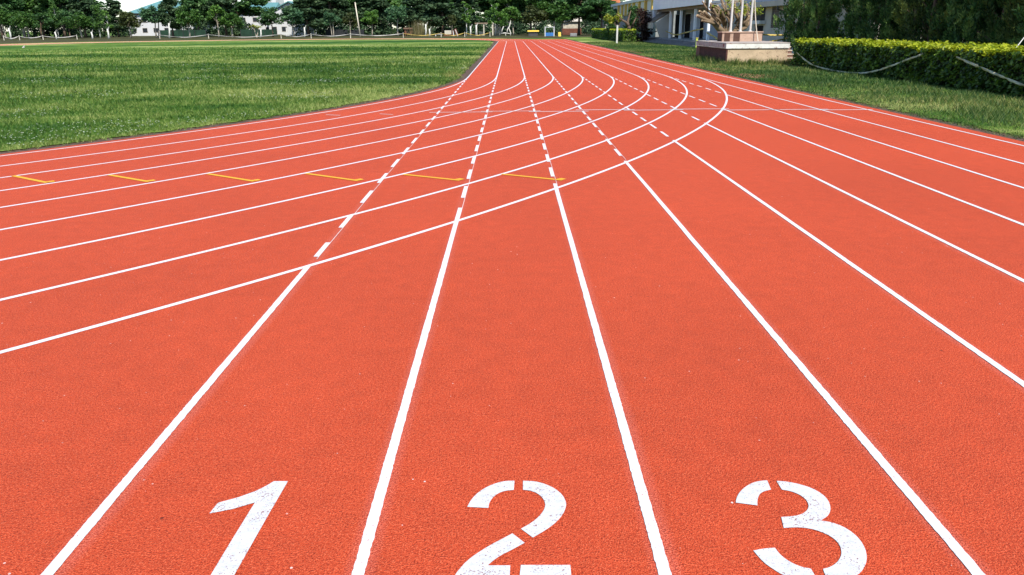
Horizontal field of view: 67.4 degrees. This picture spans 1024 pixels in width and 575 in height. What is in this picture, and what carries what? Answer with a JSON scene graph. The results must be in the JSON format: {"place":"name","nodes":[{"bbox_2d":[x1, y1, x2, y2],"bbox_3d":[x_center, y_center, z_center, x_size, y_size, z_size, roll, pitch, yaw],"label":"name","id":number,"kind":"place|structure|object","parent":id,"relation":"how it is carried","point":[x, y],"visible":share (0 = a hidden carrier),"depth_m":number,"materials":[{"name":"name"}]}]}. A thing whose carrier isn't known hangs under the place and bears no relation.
{"place":"outdoors","nodes":[
{"label":"outdoors","id":0,"kind":"place"},
{"bbox_2d":[129,0,215,35],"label":"school hall","id":1,"kind":"structure","parent":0,"point":[147,29],"depth_m":276.50,"materials":[{"name":"white paint"}]},
{"bbox_2d":[0,39,492,151],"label":"grass field","id":2,"kind":"structure","parent":0,"point":[178,45],"depth_m":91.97,"materials":[{"name":"green plant"}]},
{"bbox_2d":[0,40,497,153],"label":"soil strip path","id":3,"kind":"structure","parent":0,"point":[466,74],"depth_m":18.60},
{"bbox_2d":[240,2,279,29],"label":"school hall","id":4,"kind":"structure","parent":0,"point":[250,20],"depth_m":279.97,"materials":[{"name":"white paint"}]},
{"bbox_2d":[269,1,315,34],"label":"school hall","id":5,"kind":"structure","parent":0,"point":[280,28],"depth_m":272.46,"materials":[{"name":"white paint"}]},
{"bbox_2d":[0,32,591,43],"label":"leaf litter ground","id":6,"kind":"structure","parent":0,"point":[90,39],"depth_m":183.38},
{"bbox_2d":[0,6,14,38],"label":"broadleaf tree","id":7,"kind":"object","parent":6,"relation":"on","point":[5,16],"visible":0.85,"depth_m":200.92,"materials":[{"name":"green plant"}]},
{"bbox_2d":[0,0,25,37],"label":"tall tree","id":8,"kind":"object","parent":6,"relation":"on","point":[8,5],"visible":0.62,"depth_m":222.79,"materials":[{"name":"green plant"}]},
{"bbox_2d":[2,0,38,36],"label":"tall tree","id":9,"kind":"object","parent":6,"relation":"on","point":[31,4],"visible":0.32,"depth_m":228.50,"materials":[{"name":"green plant"}]},
{"bbox_2d":[10,11,38,38],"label":"broadleaf tree","id":10,"kind":"object","parent":6,"relation":"on","point":[18,18],"visible":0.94,"depth_m":198.95,"materials":[{"name":"green plant"}]},
{"bbox_2d":[26,13,54,38],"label":"broadleaf tree","id":11,"kind":"object","parent":6,"relation":"on","point":[45,24],"visible":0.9,"depth_m":201.96,"materials":[{"name":"green plant"}]},
{"bbox_2d":[28,0,63,37],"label":"pine tree","id":12,"kind":"object","parent":6,"relation":"on","point":[43,33],"visible":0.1,"depth_m":234.48,"materials":[{"name":"plant"}]},
{"bbox_2d":[46,0,60,36],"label":"slender tree","id":13,"kind":"object","parent":6,"relation":"on","point":[52,8],"visible":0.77,"depth_m":208.18,"materials":[{"name":"green plant"}]},
{"bbox_2d":[31,0,77,37],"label":"tall tree","id":14,"kind":"object","parent":6,"relation":"on","point":[43,7],"visible":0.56,"depth_m":226.52,"materials":[{"name":"green plant"}]},
{"bbox_2d":[53,10,77,37],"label":"broadleaf tree","id":15,"kind":"object","parent":6,"relation":"on","point":[66,14],"visible":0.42,"depth_m":206.47,"materials":[{"name":"green plant"}]},
{"bbox_2d":[61,12,96,37],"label":"broadleaf tree","id":16,"kind":"object","parent":6,"relation":"on","point":[80,21],"visible":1,"depth_m":202.69,"materials":[{"name":"green plant"}]},
{"bbox_2d":[65,0,103,37],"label":"pine tree","id":17,"kind":"object","parent":6,"relation":"on","point":[84,6],"visible":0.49,"depth_m":221.87,"materials":[{"name":"green plant"}]},
{"bbox_2d":[90,5,103,37],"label":"slender tree","id":18,"kind":"object","parent":6,"relation":"on","point":[96,13],"visible":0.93,"depth_m":208.80,"materials":[{"name":"green plant"}]},
{"bbox_2d":[91,0,107,8],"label":"tall tree","id":19,"kind":"object","parent":6,"relation":"on","point":[101,4],"visible":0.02,"depth_m":262.99,"materials":[{"name":"green plant"}]},
{"bbox_2d":[100,10,113,35],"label":"slender tree","id":20,"kind":"object","parent":6,"relation":"on","point":[109,19],"visible":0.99,"depth_m":205.57,"materials":[{"name":"green plant"}]},
{"bbox_2d":[103,0,131,36],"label":"pine tree","id":21,"kind":"object","parent":6,"relation":"on","point":[114,10],"visible":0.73,"depth_m":233.63,"materials":[{"name":"plant"}]},
{"bbox_2d":[117,11,142,37],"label":"broadleaf tree","id":22,"kind":"object","parent":6,"relation":"on","point":[125,18],"visible":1,"depth_m":201.21,"materials":[{"name":"green plant"}]},
{"bbox_2d":[137,5,167,37],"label":"broadleaf tree","id":23,"kind":"object","parent":6,"relation":"on","point":[149,15],"visible":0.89,"depth_m":198.00,"materials":[{"name":"green plant"}]},
{"bbox_2d":[157,0,186,37],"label":"pine tree","id":24,"kind":"object","parent":6,"relation":"on","point":[171,8],"visible":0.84,"depth_m":199.49,"materials":[{"name":"green plant"}]},
{"bbox_2d":[160,30,206,36],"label":"green fence","id":25,"kind":"object","parent":6,"relation":"on","point":[184,33],"visible":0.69,"depth_m":220.09,"materials":[{"name":"metal"}]},
{"bbox_2d":[175,5,202,37],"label":"broadleaf tree","id":26,"kind":"object","parent":6,"relation":"on","point":[187,18],"visible":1,"depth_m":194.73,"materials":[{"name":"green plant"}]},
{"bbox_2d":[178,0,209,29],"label":"tall tree","id":27,"kind":"object","parent":6,"relation":"on","point":[196,4],"visible":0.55,"depth_m":220.80,"materials":[{"name":"green plant"}]},
{"bbox_2d":[205,4,227,37],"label":"broadleaf tree","id":28,"kind":"object","parent":6,"relation":"on","point":[217,9],"visible":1,"depth_m":199.27,"materials":[{"name":"green plant"}]},
{"bbox_2d":[202,0,240,35],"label":"pine tree","id":29,"kind":"object","parent":6,"relation":"on","point":[223,4],"visible":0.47,"depth_m":220.40,"materials":[{"name":"green plant"}]},
{"bbox_2d":[224,12,243,36],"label":"broadleaf tree","id":30,"kind":"object","parent":6,"relation":"on","point":[231,19],"visible":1,"depth_m":201.12,"materials":[{"name":"green plant"}]},
{"bbox_2d":[209,0,270,35],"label":"tall tree","id":31,"kind":"object","parent":6,"relation":"on","point":[245,8],"visible":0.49,"depth_m":250.93,"materials":[{"name":"green plant"}]},
{"bbox_2d":[240,29,277,35],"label":"green fence","id":32,"kind":"object","parent":6,"relation":"on","point":[251,32],"visible":0.83,"depth_m":220.04,"materials":[{"name":"metal"}]},
{"bbox_2d":[256,7,283,36],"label":"broadleaf tree","id":33,"kind":"object","parent":6,"relation":"on","point":[268,16],"visible":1,"depth_m":202.87,"materials":[{"name":"green plant"}]},
{"bbox_2d":[280,7,304,35],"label":"broadleaf tree","id":34,"kind":"object","parent":6,"relation":"on","point":[293,15],"visible":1,"depth_m":193.71,"materials":[{"name":"green plant"}]},
{"bbox_2d":[286,28,313,35],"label":"picket fence","id":35,"kind":"object","parent":6,"relation":"on","point":[297,30],"visible":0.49,"depth_m":218.08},
{"bbox_2d":[0,16,600,37],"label":"undergrowth","id":36,"kind":"object","parent":6,"relation":"on","point":[384,29],"visible":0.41,"depth_m":236.25,"materials":[{"name":"green plant"}]},
{"bbox_2d":[287,0,332,35],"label":"pine tree","id":37,"kind":"object","parent":6,"relation":"on","point":[304,6],"visible":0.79,"depth_m":207.00,"materials":[{"name":"plant"}]},
{"bbox_2d":[308,0,355,29],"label":"pine tree","id":38,"kind":"object","parent":6,"relation":"on","point":[340,13],"visible":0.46,"depth_m":217.61,"materials":[{"name":"green plant"}]},
{"bbox_2d":[323,12,342,36],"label":"broadleaf tree","id":39,"kind":"object","parent":6,"relation":"on","point":[329,17],"visible":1,"depth_m":196.33,"materials":[{"name":"green plant"}]},
{"bbox_2d":[325,29,363,35],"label":"dark fence","id":40,"kind":"object","parent":6,"relation":"on","point":[339,32],"visible":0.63,"depth_m":214.39,"materials":[{"name":"metal"}]},
{"bbox_2d":[341,11,357,36],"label":"broadleaf tree","id":41,"kind":"object","parent":6,"relation":"on","point":[350,20],"visible":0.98,"depth_m":197.74,"materials":[{"name":"green plant"}]},
{"bbox_2d":[332,0,367,28],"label":"tall tree","id":42,"kind":"object","parent":6,"relation":"on","point":[353,4],"visible":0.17,"depth_m":222.13,"materials":[{"name":"green plant"}]},
{"bbox_2d":[360,9,378,34],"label":"broadleaf tree","id":43,"kind":"object","parent":6,"relation":"on","point":[372,18],"visible":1,"depth_m":199.10,"materials":[{"name":"green plant"}]},
{"bbox_2d":[353,0,392,34],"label":"tree","id":44,"kind":"object","parent":6,"relation":"on","point":[380,6],"visible":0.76,"depth_m":219.25,"materials":[{"name":"plant"}]},
{"bbox_2d":[380,0,408,34],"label":"tall tree","id":45,"kind":"object","parent":6,"relation":"on","point":[394,2],"visible":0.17,"depth_m":227.47,"materials":[{"name":"green plant"}]},
{"bbox_2d":[384,4,407,35],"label":"broadleaf tree","id":46,"kind":"object","parent":6,"relation":"on","point":[395,15],"visible":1,"depth_m":194.55,"materials":[{"name":"green plant"}]},
{"bbox_2d":[390,0,449,26],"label":"tree","id":47,"kind":"object","parent":6,"relation":"on","point":[417,5],"visible":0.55,"depth_m":212.55,"materials":[{"name":"plant"}]},
{"bbox_2d":[408,0,470,34],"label":"tree","id":48,"kind":"object","parent":6,"relation":"on","point":[439,17],"visible":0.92,"depth_m":208.76,"materials":[{"name":"plant"}]},
{"bbox_2d":[447,14,456,26],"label":"broadleaf tree","id":49,"kind":"object","parent":6,"relation":"on","point":[451,20],"visible":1,"depth_m":199.73,"materials":[{"name":"green plant"}]},
{"bbox_2d":[444,0,481,23],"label":"tall tree","id":50,"kind":"object","parent":6,"relation":"on","point":[476,13],"visible":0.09,"depth_m":254.33,"materials":[{"name":"green plant"}]},
{"bbox_2d":[461,1,474,35],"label":"slender tree","id":51,"kind":"object","parent":6,"relation":"on","point":[467,6],"visible":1,"depth_m":195.58,"materials":[{"name":"green plant"}]},
{"bbox_2d":[453,0,483,27],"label":"pine tree","id":52,"kind":"object","parent":6,"relation":"on","point":[458,5],"visible":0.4,"depth_m":216.80,"materials":[{"name":"plant"}]},
{"bbox_2d":[474,10,492,22],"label":"tall tree","id":53,"kind":"object","parent":6,"relation":"on","point":[484,15],"visible":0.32,"depth_m":245.93,"materials":[{"name":"green plant"}]},
{"bbox_2d":[473,0,493,28],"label":"tall tree","id":54,"kind":"object","parent":6,"relation":"on","point":[483,5],"visible":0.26,"depth_m":258.44,"materials":[{"name":"green plant"}]},
{"bbox_2d":[475,23,492,34],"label":"park pavilion","id":55,"kind":"structure","parent":6,"relation":"on","point":[481,33],"depth_m":201.39,"materials":[{"name":"stone"}]},
{"bbox_2d":[487,3,499,30],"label":"slender tree","id":56,"kind":"object","parent":6,"relation":"on","point":[493,10],"visible":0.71,"depth_m":184.39,"materials":[{"name":"green plant"}]},
{"bbox_2d":[492,11,508,35],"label":"broadleaf tree","id":57,"kind":"object","parent":6,"relation":"on","point":[502,19],"visible":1,"depth_m":180.58,"materials":[{"name":"green plant"}]},
{"bbox_2d":[486,0,524,34],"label":"tall tree","id":58,"kind":"object","parent":6,"relation":"on","point":[504,4],"visible":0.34,"depth_m":212.65,"materials":[{"name":"green plant"}]},
{"bbox_2d":[503,6,523,35],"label":"broadleaf tree","id":59,"kind":"object","parent":6,"relation":"on","point":[515,15],"visible":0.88,"depth_m":187.50,"materials":[{"name":"green plant"}]},
{"bbox_2d":[508,0,548,29],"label":"tall tree","id":60,"kind":"object","parent":6,"relation":"on","point":[520,5],"visible":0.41,"depth_m":206.59,"materials":[{"name":"green plant"}]},
{"bbox_2d":[520,5,548,29],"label":"broadleaf tree","id":61,"kind":"object","parent":6,"relation":"on","point":[534,15],"visible":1,"depth_m":183.00,"materials":[{"name":"green plant"}]},
{"bbox_2d":[532,0,575,34],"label":"tall tree","id":62,"kind":"object","parent":6,"relation":"on","point":[542,5],"visible":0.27,"depth_m":198.19,"materials":[{"name":"green plant"}]},
{"bbox_2d":[545,3,577,34],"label":"broadleaf tree","id":63,"kind":"object","parent":6,"relation":"on","point":[561,17],"visible":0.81,"depth_m":184.53,"materials":[{"name":"green plant"}]},
{"bbox_2d":[562,19,581,34],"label":"garden hut","id":64,"kind":"object","parent":6,"relation":"on","point":[568,28],"visible":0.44,"depth_m":200.79,"materials":[{"name":"stone"}]},
{"bbox_2d":[552,0,591,34],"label":"tall tree","id":65,"kind":"object","parent":6,"relation":"on","point":[577,11],"visible":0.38,"depth_m":184.96,"materials":[{"name":"green plant"}]},
{"bbox_2d":[581,0,616,27],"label":"tall tree","id":66,"kind":"object","parent":6,"relation":"on","point":[597,9],"visible":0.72,"depth_m":177.94,"materials":[{"name":"green plant"}]},
{"bbox_2d":[611,0,676,36],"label":"grandstand","id":67,"kind":"object","parent":6,"relation":"on","point":[622,8],"visible":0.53,"depth_m":138.87,"materials":[{"name":"grey concrete"}]},
{"bbox_2d":[4,0,628,31],"label":"sky","id":68,"kind":"structure","parent":0,"point":[126,5],"materials":[{"name":"white"}]},
{"bbox_2d":[0,29,718,359],"bbox_3d":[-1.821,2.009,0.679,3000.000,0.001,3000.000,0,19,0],"label":"ground","id":69,"kind":"structure","parent":0,"point":[7,35],"depth_m":150.02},
{"bbox_2d":[404,20,433,35],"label":"reed clump","id":70,"kind":"object","parent":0,"point":[418,30],"visible":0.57,"depth_m":194.82,"materials":[{"name":"beige plant"}]},
{"bbox_2d":[0,38,1023,574],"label":"running track","id":71,"kind":"structure","parent":0,"point":[758,328],"depth_m":5.34,"materials":[{"name":"red rubber"}]},
{"bbox_2d":[527,30,538,35],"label":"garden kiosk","id":72,"kind":"object","parent":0,"point":[532,32],"visible":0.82,"depth_m":180.44,"materials":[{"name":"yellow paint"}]},
{"bbox_2d":[684,53,800,65],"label":"grass","id":73,"kind":"structure","parent":0,"point":[703,59],"depth_m":40.74,"materials":[{"name":"green plant"}]},
{"bbox_2d":[560,37,1023,136],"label":"grass verge ground","id":74,"kind":"structure","parent":0,"point":[584,39],"depth_m":24.21,"materials":[{"name":"green plant"}]},
{"bbox_2d":[602,9,620,38],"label":"green bush","id":75,"kind":"object","parent":74,"relation":"on","point":[612,13],"visible":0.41,"depth_m":116.63,"materials":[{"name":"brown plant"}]},
{"bbox_2d":[591,28,636,41],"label":"hedge","id":76,"kind":"object","parent":74,"relation":"on","point":[625,34],"visible":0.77,"depth_m":109.93,"materials":[{"name":"green plant"}]},
{"bbox_2d":[603,11,636,40],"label":"forked tree","id":77,"kind":"object","parent":74,"relation":"on","point":[609,18],"visible":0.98,"depth_m":107.54,"materials":[{"name":"green plant"}]},
{"bbox_2d":[621,5,638,29],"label":"green bush","id":78,"kind":"object","parent":74,"relation":"on","point":[632,15],"visible":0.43,"depth_m":120.30,"materials":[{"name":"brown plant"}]},
{"bbox_2d":[631,8,653,41],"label":"dry bush","id":79,"kind":"object","parent":74,"relation":"on","point":[641,26],"visible":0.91,"depth_m":104.66,"materials":[{"name":"brown plant"}]},
{"bbox_2d":[696,0,763,31],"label":"pruned tree","id":80,"kind":"object","parent":74,"relation":"on","point":[714,18],"visible":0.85,"depth_m":50.27,"materials":[{"name":"brown plant"}]},
{"bbox_2d":[696,40,793,61],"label":"stage platform","id":81,"kind":"structure","parent":74,"relation":"on","point":[746,50],"depth_m":40.82,"materials":[{"name":"beige tile"}]},
{"bbox_2d":[717,31,763,41],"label":"flagpole plinth","id":82,"kind":"structure","parent":81,"relation":"on","point":[738,36],"depth_m":43.95,"materials":[{"name":"beige stone"}]},
{"bbox_2d":[728,0,733,31],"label":"flagpole","id":83,"kind":"object","parent":82,"relation":"on","point":[731,16],"visible":1,"depth_m":44.11,"materials":[{"name":"white metal"}]},
{"bbox_2d":[738,0,743,31],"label":"flagpole","id":84,"kind":"object","parent":82,"relation":"on","point":[741,16],"visible":1,"depth_m":44.11,"materials":[{"name":"white metal"}]},
{"bbox_2d":[749,0,753,30],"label":"flagpole","id":85,"kind":"object","parent":82,"relation":"on","point":[751,16],"visible":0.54,"depth_m":44.10,"materials":[{"name":"white metal"}]},
{"bbox_2d":[637,0,920,52],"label":"school building","id":86,"kind":"structure","parent":74,"relation":"on","point":[686,19],"depth_m":87.68,"materials":[{"name":"grey concrete"}]},
{"bbox_2d":[674,14,679,36],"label":"door","id":87,"kind":"structure","parent":86,"relation":"in","point":[677,18],"depth_m":105.93,"materials":[{"name":"black paint"}]},
{"bbox_2d":[684,13,691,37],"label":"door","id":88,"kind":"structure","parent":86,"relation":"in","point":[687,26],"depth_m":99.88,"materials":[{"name":"white paint"}]},
{"bbox_2d":[699,15,703,38],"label":"door","id":89,"kind":"structure","parent":86,"relation":"in","point":[701,32],"depth_m":92.60,"materials":[{"name":"black paint"}]},
{"bbox_2d":[753,7,765,20],"bbox_3d":[21.101,-23.467,65.623,0.340,1.182,2.747,0,19,0],"label":"window","id":90,"kind":"structure","parent":86,"relation":"in","point":[758,17],"depth_m":64.96,"materials":[{"name":"grey glass"}]},
{"bbox_2d":[770,6,781,29],"bbox_3d":[21.221,-21.720,61.738,0.100,1.811,2.126,0,19,0],"label":"window","id":91,"kind":"structure","parent":86,"relation":"in","point":[774,10],"depth_m":62.05,"materials":[{"name":"grey glass"}]},
{"bbox_2d":[773,0,827,48],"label":"juniper tree","id":92,"kind":"object","parent":74,"relation":"on","point":[792,7],"visible":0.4,"depth_m":45.39,"materials":[{"name":"green plant"}]},
{"bbox_2d":[790,0,846,45],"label":"juniper tree","id":93,"kind":"object","parent":74,"relation":"on","point":[815,19],"visible":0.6,"depth_m":42.60,"materials":[{"name":"green plant"}]},
{"bbox_2d":[640,54,1023,140],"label":"curb","id":94,"kind":"structure","parent":74,"relation":"on","point":[859,102],"depth_m":20.93,"materials":[{"name":"grey concrete"}]},
{"bbox_2d":[827,0,888,39],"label":"juniper tree","id":95,"kind":"object","parent":74,"relation":"on","point":[845,7],"visible":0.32,"depth_m":41.52,"materials":[{"name":"green plant"}]},
{"bbox_2d":[840,0,922,40],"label":"juniper tree","id":96,"kind":"object","parent":74,"relation":"on","point":[865,6],"visible":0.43,"depth_m":38.91,"materials":[{"name":"green plant"}]},
{"bbox_2d":[790,37,1023,96],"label":"hedge","id":97,"kind":"object","parent":74,"relation":"on","point":[938,59],"visible":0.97,"depth_m":27.60,"materials":[{"name":"green plant"}]},
{"bbox_2d":[796,52,923,73],"bbox_3d":[14.564,-9.838,33.308,0.186,1.032,12.370,0,19,0],"label":"barrier tape","id":98,"kind":"object","parent":97,"relation":"attached to","point":[910,58],"visible":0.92,"depth_m":30.95,"materials":[{"name":"white plastic"}]},
{"bbox_2d":[956,56,1023,85],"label":"barrier tape","id":99,"kind":"object","parent":97,"relation":"attached to","point":[996,74],"visible":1,"depth_m":23.15,"materials":[{"name":"white plastic"}]},
{"bbox_2d":[864,0,959,41],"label":"juniper tree","id":100,"kind":"object","parent":74,"relation":"on","point":[888,7],"visible":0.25,"depth_m":37.19,"materials":[{"name":"green plant"}]},
{"bbox_2d":[887,0,972,41],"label":"juniper tree","id":101,"kind":"object","parent":74,"relation":"on","point":[907,23],"visible":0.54,"depth_m":34.20,"materials":[{"name":"green plant"}]},
{"bbox_2d":[925,0,1012,43],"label":"juniper tree","id":102,"kind":"object","parent":74,"relation":"on","point":[949,37],"visible":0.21,"depth_m":31.60,"materials":[{"name":"green plant"}]},
{"bbox_2d":[946,0,1023,43],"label":"juniper tree","id":103,"kind":"object","parent":74,"relation":"on","point":[965,18],"visible":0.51,"depth_m":29.38,"materials":[{"name":"green plant"}]},
{"bbox_2d":[977,0,1023,45],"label":"juniper tree","id":104,"kind":"object","parent":74,"relation":"on","point":[1012,22],"visible":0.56,"depth_m":27.88,"materials":[{"name":"green plant"}]},
{"bbox_2d":[1008,0,1023,45],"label":"juniper tree","id":105,"kind":"object","parent":74,"relation":"on","point":[1020,29],"visible":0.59,"depth_m":25.82,"materials":[{"name":"plant"}]},
{"bbox_2d":[567,39,1023,141],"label":"soil strip path","id":106,"kind":"structure","parent":0,"point":[960,126],"depth_m":19.50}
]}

